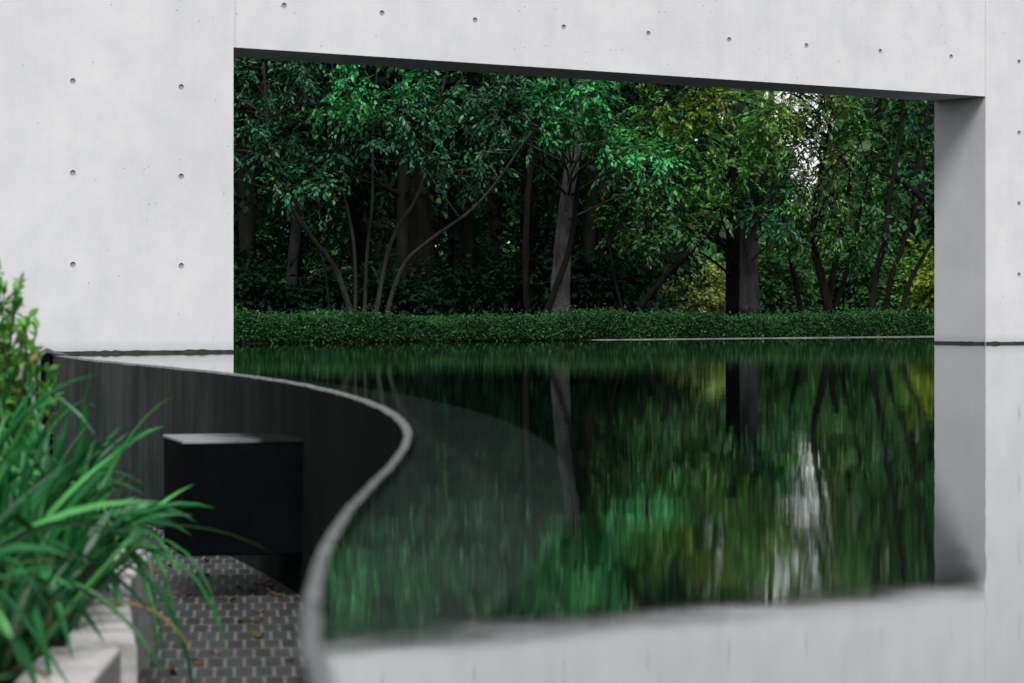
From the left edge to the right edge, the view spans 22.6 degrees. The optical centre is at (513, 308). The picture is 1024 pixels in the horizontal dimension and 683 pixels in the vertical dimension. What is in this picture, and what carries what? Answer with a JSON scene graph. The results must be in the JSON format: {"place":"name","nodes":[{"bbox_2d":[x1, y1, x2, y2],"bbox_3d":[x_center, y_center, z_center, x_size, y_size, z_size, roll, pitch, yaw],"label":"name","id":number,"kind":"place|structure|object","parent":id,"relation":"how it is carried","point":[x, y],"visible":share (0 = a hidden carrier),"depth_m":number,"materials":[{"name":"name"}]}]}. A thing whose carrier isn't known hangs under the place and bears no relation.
{"place":"outdoors","nodes":[
{"label":"outdoors","id":0,"kind":"place"},
{"bbox_2d":[129,523,303,682],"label":"paving","id":1,"kind":"structure","parent":0,"point":[254,659],"depth_m":6.82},
{"bbox_2d":[8,498,152,682],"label":"planter","id":2,"kind":"object","parent":1,"relation":"on","point":[121,654],"visible":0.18,"depth_m":4.60,"materials":[{"name":"concrete"}]},
{"bbox_2d":[0,552,59,677],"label":"strap leaf plant","id":3,"kind":"object","parent":2,"relation":"in","point":[5,625],"visible":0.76,"depth_m":4.11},
{"bbox_2d":[0,534,63,677],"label":"strap leaf plant","id":4,"kind":"object","parent":2,"relation":"in","point":[2,676],"visible":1,"depth_m":3.03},
{"bbox_2d":[0,263,64,471],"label":"shrub","id":5,"kind":"object","parent":2,"relation":"on","point":[9,328],"visible":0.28,"depth_m":5.87,"materials":[{"name":"green plant"}]},
{"bbox_2d":[0,447,71,675],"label":"strap leaf plant","id":6,"kind":"object","parent":2,"relation":"in","point":[36,620],"visible":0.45,"depth_m":4.24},
{"bbox_2d":[0,473,72,536],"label":"strap leaf plant","id":7,"kind":"object","parent":2,"relation":"in","point":[32,509],"visible":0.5,"depth_m":4.67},
{"bbox_2d":[0,543,74,577],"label":"strap leaf plant","id":8,"kind":"object","parent":2,"relation":"on","point":[12,547],"visible":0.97,"depth_m":3.70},
{"bbox_2d":[0,578,74,605],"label":"strap leaf plant","id":9,"kind":"object","parent":2,"relation":"on","point":[26,581],"visible":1,"depth_m":3.46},
{"bbox_2d":[0,375,80,657],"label":"strap leaf plant","id":10,"kind":"object","parent":2,"relation":"in","point":[52,585],"visible":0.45,"depth_m":4.45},
{"bbox_2d":[0,388,98,491],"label":"strap leaf plant","id":11,"kind":"object","parent":2,"relation":"in","point":[65,403],"visible":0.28,"depth_m":5.17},
{"bbox_2d":[0,511,101,682],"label":"strap leaf plant","id":12,"kind":"object","parent":2,"relation":"on","point":[7,646],"visible":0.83,"depth_m":4.13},
{"bbox_2d":[0,505,128,674],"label":"strap leaf plant","id":13,"kind":"object","parent":2,"relation":"on","point":[6,586],"visible":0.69,"depth_m":4.26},
{"bbox_2d":[0,437,132,682],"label":"strap leaf plant","id":14,"kind":"object","parent":2,"relation":"on","point":[30,529],"visible":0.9,"depth_m":4.02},
{"bbox_2d":[0,351,137,582],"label":"strap leaf plant","id":15,"kind":"object","parent":2,"relation":"on","point":[35,444],"visible":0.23,"depth_m":5.55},
{"bbox_2d":[0,483,138,600],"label":"strap leaf plant","id":16,"kind":"object","parent":2,"relation":"in","point":[83,565],"visible":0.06,"depth_m":4.66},
{"bbox_2d":[0,380,142,504],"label":"strap leaf plant","id":17,"kind":"object","parent":2,"relation":"in","point":[18,410],"visible":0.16,"depth_m":5.23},
{"bbox_2d":[0,374,148,527],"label":"strap leaf plant","id":18,"kind":"object","parent":2,"relation":"in","point":[11,429],"visible":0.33,"depth_m":5.02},
{"bbox_2d":[0,479,149,666],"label":"strap leaf plant","id":19,"kind":"object","parent":2,"relation":"in","point":[24,555],"visible":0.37,"depth_m":4.44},
{"bbox_2d":[0,402,154,612],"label":"strap leaf plant","id":20,"kind":"object","parent":2,"relation":"in","point":[60,502],"visible":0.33,"depth_m":4.77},
{"bbox_2d":[0,391,158,629],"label":"strap leaf plant","id":21,"kind":"object","parent":2,"relation":"in","point":[16,485],"visible":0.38,"depth_m":4.84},
{"bbox_2d":[0,456,159,588],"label":"strap leaf plant","id":22,"kind":"object","parent":2,"relation":"in","point":[8,511],"visible":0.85,"depth_m":4.30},
{"bbox_2d":[0,432,162,672],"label":"strap leaf plant","id":23,"kind":"object","parent":2,"relation":"in","point":[55,531],"visible":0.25,"depth_m":4.52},
{"bbox_2d":[0,372,168,563],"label":"strap leaf plant","id":24,"kind":"object","parent":2,"relation":"on","point":[16,464],"visible":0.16,"depth_m":5.04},
{"bbox_2d":[2,485,188,640],"bbox_3d":[-0.833,0.465,4.735,0.438,0.299,0.334,0,0,0],"label":"strap leaf plant","id":25,"kind":"object","parent":2,"relation":"in","point":[75,617],"visible":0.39,"depth_m":4.73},
{"bbox_2d":[1,357,189,588],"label":"strap leaf plant","id":26,"kind":"object","parent":2,"relation":"in","point":[109,463],"visible":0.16,"depth_m":5.76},
{"bbox_2d":[0,445,191,595],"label":"strap leaf plant","id":27,"kind":"object","parent":2,"relation":"on","point":[127,535],"visible":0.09,"depth_m":5.34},
{"bbox_2d":[0,401,195,591],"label":"strap leaf plant","id":28,"kind":"object","parent":2,"relation":"on","point":[137,508],"visible":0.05,"depth_m":5.55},
{"bbox_2d":[35,424,164,550],"bbox_3d":[-1.088,0.393,5.469,0.722,0.444,0.802,0,0,-14],"label":"strap leaf plant","id":29,"kind":"object","parent":2,"relation":"in","point":[74,443],"visible":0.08,"depth_m":5.54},
{"bbox_2d":[14,442,193,656],"bbox_3d":[-0.909,0.470,5.010,0.399,0.422,0.408,0,0,-44],"label":"strap leaf plant","id":30,"kind":"object","parent":2,"relation":"in","point":[90,572],"visible":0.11,"depth_m":5.02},
{"bbox_2d":[31,428,188,583],"bbox_3d":[-1.013,0.400,4.901,0.583,0.429,0.581,0,0,34],"label":"strap leaf plant","id":31,"kind":"object","parent":2,"relation":"in","point":[63,487],"visible":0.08,"depth_m":4.90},
{"bbox_2d":[35,415,212,545],"bbox_3d":[-1.008,0.413,5.204,0.766,0.405,0.514,0,0,0],"label":"strap leaf plant","id":32,"kind":"object","parent":2,"relation":"in","point":[44,460],"visible":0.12,"depth_m":5.32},
{"bbox_2d":[30,441,219,665],"bbox_3d":[-0.921,0.532,5.336,0.674,0.535,0.353,0,0,27],"label":"strap leaf plant","id":33,"kind":"object","parent":2,"relation":"in","point":[149,590],"visible":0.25,"depth_m":5.24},
{"bbox_2d":[6,428,274,682],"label":"strap leaf plant","id":34,"kind":"object","parent":2,"relation":"in","point":[158,590],"visible":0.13,"depth_m":5.16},
{"bbox_2d":[168,665,176,673],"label":"fallen leaf","id":35,"kind":"object","parent":1,"relation":"on","point":[172,670],"visible":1,"depth_m":5.93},
{"bbox_2d":[40,348,411,682],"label":"pool wall","id":36,"kind":"structure","parent":1,"relation":"on","point":[354,448],"depth_m":8.14,"materials":[{"name":"concrete"}]},
{"bbox_2d":[163,433,302,556],"bbox_3d":[-0.819,0.552,7.667,0.403,0.336,0.406,0,0,-16],"label":"outlet box","id":37,"kind":"object","parent":36,"relation":"attached to","point":[249,488],"visible":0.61,"depth_m":7.47,"materials":[{"name":"black paint"}]},
{"bbox_2d":[244,615,267,621],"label":"fallen leaf","id":38,"kind":"object","parent":1,"relation":"on","point":[249,620],"visible":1,"depth_m":6.91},
{"bbox_2d":[251,629,263,636],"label":"fallen leaf","id":39,"kind":"object","parent":1,"relation":"on","point":[253,633],"visible":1,"depth_m":6.61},
{"bbox_2d":[266,587,283,595],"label":"fallen leaf","id":40,"kind":"object","parent":1,"relation":"on","point":[274,592],"visible":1,"depth_m":7.57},
{"bbox_2d":[68,337,1023,682],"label":"water","id":41,"kind":"structure","parent":0,"point":[712,511],"depth_m":2.79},
{"bbox_2d":[233,321,933,343],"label":"terrain","id":42,"kind":"structure","parent":0,"point":[421,340],"depth_m":17.54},
{"bbox_2d":[233,235,276,305],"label":"bush","id":43,"kind":"object","parent":42,"relation":"on","point":[237,254],"visible":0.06,"depth_m":23.92,"materials":[{"name":"green plant"}]},
{"bbox_2d":[233,64,311,288],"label":"forest tree","id":44,"kind":"object","parent":42,"relation":"on","point":[281,256],"visible":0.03,"depth_m":34.45,"materials":[{"name":"green plant"}]},
{"bbox_2d":[233,255,317,323],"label":"bush","id":45,"kind":"object","parent":42,"relation":"on","point":[264,295],"visible":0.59,"depth_m":22.41,"materials":[{"name":"green plant"}]},
{"bbox_2d":[233,57,333,187],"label":"forest tree","id":46,"kind":"object","parent":42,"relation":"on","point":[260,181],"visible":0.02,"depth_m":24.91,"materials":[{"name":"green plant"}]},
{"bbox_2d":[233,68,358,274],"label":"forest tree","id":47,"kind":"object","parent":42,"relation":"on","point":[279,250],"visible":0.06,"depth_m":27.38,"materials":[{"name":"green plant"}]},
{"bbox_2d":[242,63,367,307],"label":"forest tree","id":48,"kind":"object","parent":42,"relation":"on","point":[294,243],"visible":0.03,"depth_m":24.96,"materials":[{"name":"brown plant"}]},
{"bbox_2d":[233,67,396,291],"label":"forest tree","id":49,"kind":"object","parent":42,"relation":"on","point":[266,260],"visible":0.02,"depth_m":34.44,"materials":[{"name":"green plant"}]},
{"bbox_2d":[238,58,411,294],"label":"forest tree","id":50,"kind":"object","parent":42,"relation":"on","point":[249,227],"visible":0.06,"depth_m":23.95,"materials":[{"name":"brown plant"}]},
{"bbox_2d":[281,253,373,319],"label":"bush","id":51,"kind":"object","parent":42,"relation":"on","point":[335,298],"visible":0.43,"depth_m":23.38,"materials":[{"name":"green plant"}]},
{"bbox_2d":[233,61,451,304],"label":"forest tree","id":52,"kind":"object","parent":42,"relation":"on","point":[300,271],"visible":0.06,"depth_m":28.86,"materials":[{"name":"green plant"}]},
{"bbox_2d":[233,58,470,269],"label":"forest tree","id":53,"kind":"object","parent":42,"relation":"on","point":[240,185],"visible":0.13,"depth_m":23.96,"materials":[{"name":"green plant"}]},
{"bbox_2d":[257,74,483,299],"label":"forest tree","id":54,"kind":"object","parent":42,"relation":"on","point":[378,244],"visible":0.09,"depth_m":33.91,"materials":[{"name":"green plant"}]},
{"bbox_2d":[233,57,512,285],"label":"forest tree","id":55,"kind":"object","parent":42,"relation":"on","point":[402,233],"visible":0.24,"depth_m":23.44,"materials":[{"name":"green plant"}]},
{"bbox_2d":[233,64,525,306],"bbox_3d":[-1.611,-2.746,26.073,3.550,5.989,4.142,0,0,-32],"label":"forest tree","id":56,"kind":"object","parent":42,"relation":"on","point":[358,226],"visible":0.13,"depth_m":25.91,"materials":[{"name":"green plant"}]},
{"bbox_2d":[233,57,531,314],"bbox_3d":[-1.028,-1.950,19.430,3.354,4.401,3.145,0,0,0],"label":"spreading tree","id":57,"kind":"object","parent":42,"relation":"on","point":[392,114],"visible":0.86,"depth_m":19.02,"materials":[{"name":"green plant"}]},
{"bbox_2d":[292,67,474,273],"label":"forest tree","id":58,"kind":"object","parent":42,"relation":"on","point":[432,214],"visible":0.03,"depth_m":28.98,"materials":[{"name":"brown plant"}]},
{"bbox_2d":[336,250,453,322],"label":"bush","id":59,"kind":"object","parent":42,"relation":"on","point":[405,299],"visible":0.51,"depth_m":22.43,"materials":[{"name":"green plant"}]},
{"bbox_2d":[357,67,460,296],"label":"forest tree","id":60,"kind":"object","parent":42,"relation":"on","point":[456,267],"depth_m":27.46,"materials":[{"name":"brown plant"}]},
{"bbox_2d":[304,64,555,299],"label":"forest tree","id":61,"kind":"object","parent":42,"relation":"on","point":[441,222],"visible":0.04,"depth_m":30.45,"materials":[{"name":"green plant"}]},
{"bbox_2d":[329,65,554,309],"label":"forest tree","id":62,"kind":"object","parent":42,"relation":"on","point":[484,202],"visible":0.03,"depth_m":35.76,"materials":[{"name":"green plant"}]},
{"bbox_2d":[357,71,527,295],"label":"forest tree","id":63,"kind":"object","parent":42,"relation":"on","point":[492,224],"visible":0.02,"depth_m":27.96,"materials":[{"name":"brown plant"}]},
{"bbox_2d":[374,69,523,320],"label":"forest tree","id":64,"kind":"object","parent":42,"relation":"on","point":[420,231],"visible":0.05,"depth_m":23.90,"materials":[{"name":"brown plant"}]},
{"bbox_2d":[410,248,515,316],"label":"bush","id":65,"kind":"object","parent":42,"relation":"on","point":[465,299],"visible":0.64,"depth_m":23.82,"materials":[{"name":"green plant"}]},
{"bbox_2d":[318,63,607,313],"bbox_3d":[0.156,-2.594,22.945,3.996,5.678,3.571,0,0,0],"label":"forest tree","id":66,"kind":"object","parent":42,"relation":"on","point":[525,264],"visible":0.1,"depth_m":22.78,"materials":[{"name":"brown plant"}]},
{"bbox_2d":[257,68,682,313],"bbox_3d":[-0.411,-2.800,24.570,3.875,6.085,3.530,0,0,32],"label":"forest tree","id":67,"kind":"object","parent":42,"relation":"on","point":[466,233],"visible":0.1,"depth_m":24.43,"materials":[{"name":"green plant"}]},
{"bbox_2d":[465,236,572,319],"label":"bush","id":68,"kind":"object","parent":42,"relation":"on","point":[509,282],"visible":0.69,"depth_m":23.37,"materials":[{"name":"green plant"}]},
{"bbox_2d":[365,77,710,311],"bbox_3d":[0.127,-2.616,27.078,3.830,5.722,3.999,0,0,-40],"label":"forest tree","id":69,"kind":"object","parent":42,"relation":"on","point":[534,223],"visible":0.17,"depth_m":26.52,"materials":[{"name":"green plant"}]},
{"bbox_2d":[506,216,602,319],"bbox_3d":[0.517,-0.255,25.515,1.263,1.354,1.059,0,0,0],"label":"bush","id":70,"kind":"object","parent":42,"relation":"on","point":[542,246],"visible":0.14,"depth_m":25.47,"materials":[{"name":"green plant"}]},
{"bbox_2d":[422,71,694,313],"bbox_3d":[0.331,-2.263,20.531,3.123,4.611,3.157,0,0,29],"label":"leaning tree","id":71,"kind":"object","parent":42,"relation":"on","point":[580,91],"visible":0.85,"depth_m":19.65,"materials":[{"name":"green plant"}]},
{"bbox_2d":[437,79,690,295],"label":"forest tree","id":72,"kind":"object","parent":42,"relation":"on","point":[515,220],"visible":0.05,"depth_m":33.92,"materials":[{"name":"green plant"}]},
{"bbox_2d":[233,67,929,316],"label":"wood","id":73,"kind":"object","parent":42,"relation":"on","point":[722,234],"visible":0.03,"depth_m":44.86,"materials":[{"name":"green plant"}]},
{"bbox_2d":[233,302,933,342],"bbox_3d":[0.356,0.090,18.381,17.069,0.296,0.811,0,0,-38],"label":"hedge","id":74,"kind":"object","parent":42,"relation":"on","point":[316,325],"visible":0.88,"depth_m":18.10,"materials":[{"name":"green plant"}]},
{"bbox_2d":[543,80,632,312],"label":"slim tree","id":75,"kind":"object","parent":42,"relation":"on","point":[555,289],"visible":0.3,"depth_m":20.23,"materials":[{"name":"brown plant"}]},
{"bbox_2d":[533,241,646,321],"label":"bush","id":76,"kind":"object","parent":42,"relation":"on","point":[589,286],"visible":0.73,"depth_m":22.48,"materials":[{"name":"green plant"}]},
{"bbox_2d":[442,83,749,312],"bbox_3d":[1.014,-2.590,28.916,3.997,5.668,3.770,0,0,0],"label":"forest tree","id":77,"kind":"object","parent":42,"relation":"on","point":[686,263],"visible":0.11,"depth_m":28.61,"materials":[{"name":"green plant"}]},
{"bbox_2d":[411,71,785,305],"bbox_3d":[0.575,-2.844,24.038,3.713,6.179,3.833,0,0,24],"label":"forest tree","id":78,"kind":"object","parent":42,"relation":"on","point":[589,233],"visible":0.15,"depth_m":23.96,"materials":[{"name":"green plant"}]},
{"bbox_2d":[473,76,739,262],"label":"forest tree","id":79,"kind":"object","parent":42,"relation":"on","point":[585,170],"visible":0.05,"depth_m":26.88,"materials":[{"name":"green plant"}]},
{"bbox_2d":[573,240,686,321],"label":"bush","id":80,"kind":"object","parent":42,"relation":"on","point":[643,289],"visible":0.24,"depth_m":23.87,"materials":[{"name":"green plant"}]},
{"bbox_2d":[503,83,776,297],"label":"forest tree","id":81,"kind":"object","parent":42,"relation":"on","point":[708,248],"visible":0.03,"depth_m":34.79,"materials":[{"name":"green plant"}]},
{"bbox_2d":[643,88,656,313],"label":"forest tree","id":82,"kind":"object","parent":42,"relation":"on","point":[648,217],"visible":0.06,"depth_m":26.97,"materials":[{"name":"brown plant"}]},
{"bbox_2d":[592,171,739,314],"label":"leaning sapling","id":83,"kind":"object","parent":42,"relation":"on","point":[650,293],"visible":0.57,"depth_m":22.12,"materials":[{"name":"green plant"}]},
{"bbox_2d":[585,82,747,313],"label":"straight tree","id":84,"kind":"object","parent":42,"relation":"on","point":[731,245],"visible":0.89,"depth_m":21.84,"materials":[{"name":"green plant"}]},
{"bbox_2d":[595,84,750,258],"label":"forest tree","id":85,"kind":"object","parent":42,"relation":"on","point":[599,231],"visible":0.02,"depth_m":25.96,"materials":[{"name":"brown plant"}]},
{"bbox_2d":[648,269,719,313],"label":"bush","id":86,"kind":"object","parent":42,"relation":"on","point":[668,303],"visible":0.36,"depth_m":29.89,"materials":[{"name":"green plant"}]},
{"bbox_2d":[639,89,744,262],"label":"forest tree","id":87,"kind":"object","parent":42,"relation":"on","point":[709,153],"visible":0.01,"depth_m":48.01,"materials":[{"name":"green plant"}]},
{"bbox_2d":[657,249,730,320],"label":"bush","id":88,"kind":"object","parent":42,"relation":"on","point":[714,295],"visible":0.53,"depth_m":29.82,"materials":[{"name":"green plant"}]},
{"bbox_2d":[685,90,796,224],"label":"forest tree","id":89,"kind":"object","parent":42,"relation":"on","point":[741,118],"visible":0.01,"depth_m":45.87,"materials":[{"name":"green plant"}]},
{"bbox_2d":[687,87,816,313],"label":"straight tree","id":90,"kind":"object","parent":42,"relation":"on","point":[751,204],"visible":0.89,"depth_m":21.80,"materials":[{"name":"green plant"}]},
{"bbox_2d":[723,238,799,320],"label":"bush","id":91,"kind":"object","parent":42,"relation":"on","point":[764,243],"visible":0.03,"depth_m":28.91,"materials":[{"name":"green plant"}]},
{"bbox_2d":[591,336,933,339],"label":"kerb","id":92,"kind":"structure","parent":42,"relation":"on","point":[772,337],"depth_m":19.18,"materials":[{"name":"concrete"}]},
{"bbox_2d":[728,236,833,316],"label":"bush","id":93,"kind":"object","parent":42,"relation":"on","point":[776,292],"visible":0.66,"depth_m":24.39,"materials":[{"name":"green plant"}]},
{"bbox_2d":[677,86,887,312],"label":"airy tree","id":94,"kind":"object","parent":42,"relation":"on","point":[827,105],"visible":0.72,"depth_m":21.92,"materials":[{"name":"green plant"}]},
{"bbox_2d":[767,230,865,313],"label":"bush","id":95,"kind":"object","parent":42,"relation":"on","point":[815,282],"visible":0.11,"depth_m":25.41,"materials":[{"name":"green plant"}]},
{"bbox_2d":[766,91,889,262],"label":"forest tree","id":96,"kind":"object","parent":42,"relation":"on","point":[768,248],"visible":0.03,"depth_m":25.97,"materials":[{"name":"brown plant"}]},
{"bbox_2d":[801,224,902,319],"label":"bush","id":97,"kind":"object","parent":42,"relation":"on","point":[857,287],"visible":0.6,"depth_m":24.86,"materials":[{"name":"green plant"}]},
{"bbox_2d":[794,97,933,271],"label":"forest tree","id":98,"kind":"object","parent":42,"relation":"on","point":[895,207],"visible":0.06,"depth_m":28.02,"materials":[{"name":"green plant"}]},
{"bbox_2d":[831,97,928,251],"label":"forest tree","id":99,"kind":"object","parent":42,"relation":"on","point":[878,102],"visible":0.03,"depth_m":29.45,"materials":[{"name":"green plant"}]},
{"bbox_2d":[830,99,933,262],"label":"forest tree","id":100,"kind":"object","parent":42,"relation":"on","point":[915,231],"visible":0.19,"depth_m":26.45,"materials":[{"name":"green plant"}]},
{"bbox_2d":[842,218,927,309],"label":"bush","id":101,"kind":"object","parent":42,"relation":"on","point":[895,252],"visible":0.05,"depth_m":26.89,"materials":[{"name":"green plant"}]},
{"bbox_2d":[839,96,933,311],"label":"dark tree","id":102,"kind":"object","parent":42,"relation":"on","point":[884,245],"visible":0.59,"depth_m":21.78,"materials":[{"name":"green plant"}]},
{"bbox_2d":[857,196,927,266],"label":"bush","id":103,"kind":"object","parent":42,"relation":"on","point":[906,208],"visible":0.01,"depth_m":29.43,"materials":[{"name":"green plant"}]},
{"bbox_2d":[852,97,933,265],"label":"forest tree","id":104,"kind":"object","parent":42,"relation":"on","point":[930,225],"visible":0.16,"depth_m":28.49,"materials":[{"name":"green plant"}]},
{"bbox_2d":[867,100,928,229],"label":"forest tree","id":105,"kind":"object","parent":42,"relation":"on","point":[915,143],"depth_m":34.25,"materials":[{"name":"green plant"}]},
{"bbox_2d":[871,103,927,235],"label":"forest tree","id":106,"kind":"object","parent":42,"relation":"on","point":[921,211],"depth_m":29.81,"materials":[{"name":"green plant"}]},
{"bbox_2d":[876,232,933,315],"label":"bush","id":107,"kind":"object","parent":42,"relation":"on","point":[896,297],"visible":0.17,"depth_m":25.93,"materials":[{"name":"green plant"}]},
{"bbox_2d":[897,104,926,209],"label":"forest tree","id":108,"kind":"object","parent":42,"relation":"on","point":[905,131],"depth_m":39.48,"materials":[{"name":"green plant"}]},
{"bbox_2d":[894,239,933,313],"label":"bush","id":109,"kind":"object","parent":42,"relation":"on","point":[924,291],"visible":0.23,"depth_m":24.96,"materials":[{"name":"green plant"}]},
{"bbox_2d":[435,91,832,245],"label":"sky","id":110,"kind":"structure","parent":0,"point":[806,156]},
{"label":"ground","id":111,"kind":"structure","parent":0,"visible":0},
{"bbox_2d":[0,0,1023,456],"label":"concrete wall","id":112,"kind":"structure","parent":111,"relation":"on","point":[116,176],"depth_m":13.22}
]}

